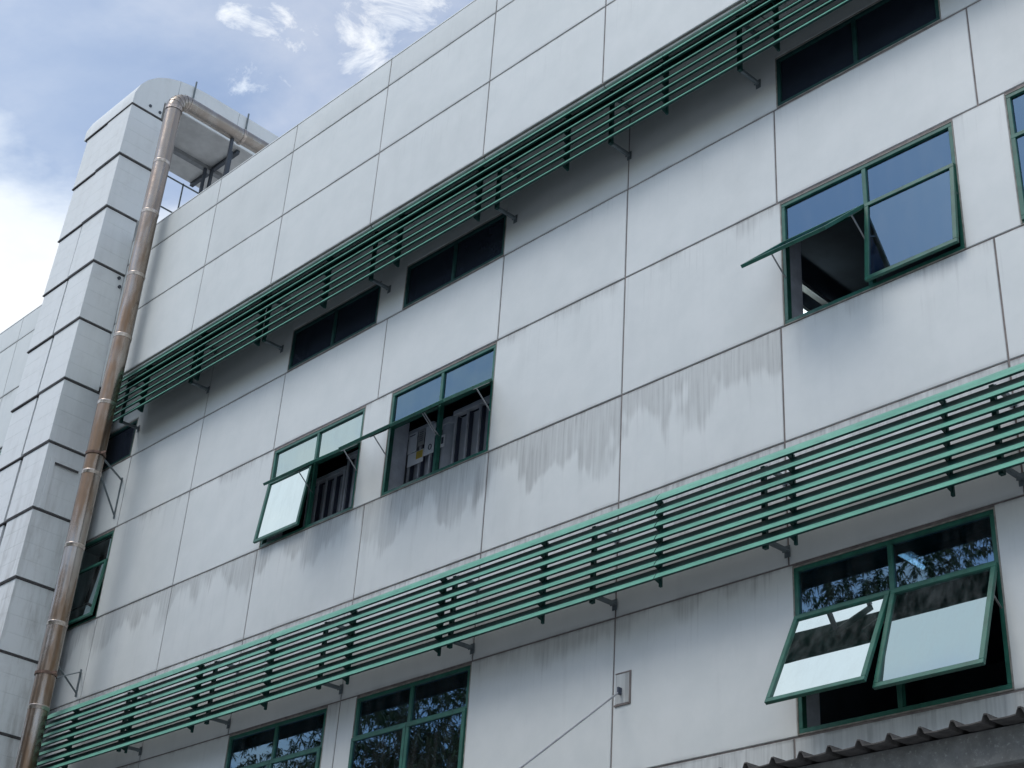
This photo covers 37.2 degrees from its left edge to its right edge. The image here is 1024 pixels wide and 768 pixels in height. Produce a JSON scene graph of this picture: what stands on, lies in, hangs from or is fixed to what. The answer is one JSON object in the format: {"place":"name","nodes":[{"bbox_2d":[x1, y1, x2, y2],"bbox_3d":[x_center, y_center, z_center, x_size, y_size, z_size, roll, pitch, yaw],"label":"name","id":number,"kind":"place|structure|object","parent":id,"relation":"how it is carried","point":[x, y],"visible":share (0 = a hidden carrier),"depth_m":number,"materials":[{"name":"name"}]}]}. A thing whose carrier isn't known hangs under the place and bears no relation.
{"place":"outdoors","nodes":[
{"label":"outdoors","id":0,"kind":"place"},
{"bbox_2d":[0,0,472,332],"label":"sky","id":1,"kind":"structure","parent":0,"point":[64,64],"materials":[{"name":"blue"}]},
{"label":"ground","id":2,"kind":"structure","parent":0,"visible":0},
{"bbox_2d":[0,78,278,767],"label":"clad shaft","id":3,"kind":"object","parent":2,"relation":"on","point":[45,445],"visible":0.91,"depth_m":23.96,"materials":[{"name":"grey paint"}]},
{"bbox_2d":[0,0,1023,767],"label":"factory building","id":4,"kind":"structure","parent":2,"relation":"on","point":[606,326],"depth_m":15.86,"materials":[{"name":"concrete"}]},
{"bbox_2d":[66,529,114,630],"bbox_3d":[-6.551,3.031,22.584,0.152,1.400,1.890,29,-38,-36],"label":"window","id":5,"kind":"structure","parent":4,"relation":"in","point":[96,554],"depth_m":22.20,"materials":[{"name":"glass"}]},
{"bbox_2d":[102,418,138,470],"bbox_3d":[-6.382,1.121,23.737,0.067,0.655,1.890,29,-38,-36],"label":"window","id":6,"kind":"structure","parent":4,"relation":"in","point":[120,443],"depth_m":23.43,"materials":[{"name":"black glass"}]},
{"bbox_2d":[14,94,268,767],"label":"flue duct","id":7,"kind":"object","parent":4,"relation":"attached to","point":[46,677],"visible":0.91,"depth_m":22.34,"materials":[{"name":"metal"}]},
{"bbox_2d":[161,176,197,212],"bbox_3d":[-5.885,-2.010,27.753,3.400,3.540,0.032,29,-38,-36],"label":"roof guard rail","id":8,"kind":"object","parent":4,"relation":"on","point":[183,185],"visible":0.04,"depth_m":28.21,"materials":[{"name":"grey metal"}]},
{"bbox_2d":[224,706,327,767],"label":"window","id":9,"kind":"structure","parent":4,"relation":"in","point":[297,741],"depth_m":17.13,"materials":[{"name":"glass"}]},
{"bbox_2d":[253,407,365,548],"bbox_3d":[-2.718,1.053,18.738,0.762,1.400,1.870,29,-38,-36],"label":"window","id":10,"kind":"structure","parent":4,"relation":"in","point":[296,463],"depth_m":19.00,"materials":[{"name":"glass"}]},
{"bbox_2d":[303,466,346,526],"bbox_3d":[-2.399,2.135,18.841,0.105,2.240,0.790,29,-38,-36],"label":"metal partition","id":11,"kind":"object","parent":4,"relation":"on","point":[328,498],"visible":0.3,"depth_m":19.23,"materials":[{"name":"grey metal"}]},
{"bbox_2d":[287,281,381,371],"bbox_3d":[-2.333,-0.737,20.070,0.067,0.655,1.870,29,-38,-36],"label":"window","id":12,"kind":"structure","parent":4,"relation":"in","point":[359,313],"depth_m":20.07,"materials":[{"name":"black glass"}]},
{"bbox_2d":[341,450,357,510],"bbox_3d":[-1.877,1.826,18.399,0.105,2.390,0.704,29,-38,-36],"label":"metal partition","id":13,"kind":"object","parent":4,"relation":"on","point":[348,486],"visible":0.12,"depth_m":18.98,"materials":[{"name":"grey metal"}]},
{"bbox_2d":[348,663,471,767],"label":"window","id":14,"kind":"structure","parent":4,"relation":"in","point":[420,723],"depth_m":15.56,"materials":[{"name":"glass"}]},
{"bbox_2d":[338,343,496,497],"bbox_3d":[-1.077,0.299,17.250,0.764,1.400,1.820,29,-38,-36],"label":"window","id":15,"kind":"structure","parent":4,"relation":"in","point":[475,372],"depth_m":17.51,"materials":[{"name":"blue glass"}]},
{"bbox_2d":[403,421,436,483],"bbox_3d":[-1.188,1.551,17.765,0.105,2.310,0.634,29,-38,-36],"label":"metal partition","id":16,"kind":"object","parent":4,"relation":"on","point":[420,469],"visible":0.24,"depth_m":18.08,"materials":[{"name":"grey metal"}]},
{"bbox_2d":[407,431,417,454],"bbox_3d":[-1.191,0.709,18.231,0.009,0.270,0.160,29,-38,-36],"label":"paper notice","id":17,"kind":"object","parent":16,"relation":"attached to","point":[412,443],"visible":1,"depth_m":18.23,"materials":[{"name":"white paper"}]},
{"bbox_2d":[407,448,423,467],"bbox_3d":[-1.149,0.881,18.064,0.009,0.170,0.280,29,-38,-36],"label":"paper notice","id":18,"kind":"object","parent":16,"relation":"attached to","point":[416,457],"visible":1,"depth_m":18.06,"materials":[{"name":"white paper"}]},
{"bbox_2d":[417,428,425,446],"bbox_3d":[-1.081,0.637,18.145,0.009,0.220,0.110,29,-38,-36],"label":"paper notice","id":19,"kind":"object","parent":16,"relation":"attached to","point":[421,437],"visible":1,"depth_m":18.14,"materials":[{"name":"grey paper"}]},
{"bbox_2d":[423,423,435,455],"bbox_3d":[-0.976,0.658,17.998,0.015,0.390,0.170,29,-38,-36],"label":"paper notice","id":20,"kind":"object","parent":16,"relation":"attached to","point":[429,442],"visible":1,"depth_m":17.99,"materials":[{"name":"white paper"}]},
{"bbox_2d":[439,416,461,468],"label":"round column","id":21,"kind":"structure","parent":4,"relation":"on","point":[448,431],"depth_m":17.80,"materials":[{"name":"metal"}]},
{"bbox_2d":[440,434,445,447],"bbox_3d":[-0.817,0.667,17.847,0.009,0.160,0.080,29,-38,-36],"label":"paper notice","id":22,"kind":"object","parent":21,"relation":"attached to","point":[442,440],"visible":0.79,"depth_m":17.83,"materials":[{"name":"white paper"}]},
{"bbox_2d":[402,210,507,309],"bbox_3d":[-0.691,-1.490,18.583,0.067,0.655,1.820,29,-38,-36],"label":"window","id":23,"kind":"structure","parent":4,"relation":"in","point":[484,244],"depth_m":18.58,"materials":[{"name":"black glass"}]},
{"bbox_2d":[451,395,489,463],"bbox_3d":[-0.358,1.170,17.013,0.105,2.310,1.040,29,-38,-36],"label":"metal partition","id":24,"kind":"object","parent":4,"relation":"on","point":[470,434],"visible":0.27,"depth_m":17.59,"materials":[{"name":"grey metal"}]},
{"bbox_2d":[113,0,851,432],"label":"sunshade louver","id":25,"kind":"object","parent":4,"relation":"attached to","point":[737,24],"visible":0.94,"depth_m":17.90,"materials":[{"name":"green paint"}]},
{"bbox_2d":[37,362,1023,767],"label":"sunshade louver","id":26,"kind":"object","parent":4,"relation":"attached to","point":[1001,464],"visible":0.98,"depth_m":13.93,"materials":[{"name":"green paint"}]},
{"bbox_2d":[614,670,630,707],"bbox_3d":[0.975,2.722,13.613,0.056,0.310,0.194,29,-38,-36],"label":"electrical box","id":27,"kind":"object","parent":4,"relation":"attached to","point":[623,688],"visible":1,"depth_m":13.61,"materials":[{"name":"grey metal"}]},
{"bbox_2d":[519,692,617,767],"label":"cable","id":28,"kind":"object","parent":27,"relation":"hanging from","point":[565,733],"visible":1,"depth_m":12.65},
{"bbox_2d":[803,305,809,312],"bbox_3d":[3.119,-0.896,17.068,0.670,0.116,0.110,29,-38,-36],"label":"ceiling light","id":29,"kind":"object","parent":4,"relation":"attached to","point":[805,309],"depth_m":17.19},
{"bbox_2d":[802,280,831,304],"bbox_3d":[3.634,-0.890,17.319,2.000,0.060,0.080,29,-38,-36],"label":"ceiling tray","id":30,"kind":"object","parent":4,"relation":"attached to","point":[814,294],"depth_m":17.11,"materials":[{"name":"grey metal"}]},
{"bbox_2d":[740,121,966,325],"bbox_3d":[2.996,-1.557,13.582,0.730,1.400,1.885,29,-38,-36],"label":"window","id":31,"kind":"structure","parent":4,"relation":"in","point":[908,195],"depth_m":13.57,"materials":[{"name":"blue glass"}]},
{"bbox_2d":[775,0,940,107],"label":"window","id":32,"kind":"structure","parent":4,"relation":"in","point":[884,24],"depth_m":14.94,"materials":[{"name":"black glass"}]},
{"bbox_2d":[720,706,1023,767],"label":"lean to roof","id":33,"kind":"object","parent":4,"relation":"attached to","point":[989,741],"visible":1,"depth_m":8.97,"materials":[{"name":"grey metal"}]},
{"bbox_2d":[764,507,1014,735],"bbox_3d":[2.832,1.786,11.707,0.524,1.450,1.885,29,-38,-36],"label":"window","id":34,"kind":"structure","parent":4,"relation":"in","point":[935,585],"depth_m":11.70,"materials":[{"name":"glass"}]},
{"bbox_2d":[1004,85,1023,225],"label":"window","id":35,"kind":"structure","parent":4,"relation":"in","point":[1014,100],"depth_m":12.88,"materials":[{"name":"glass"}]}
]}

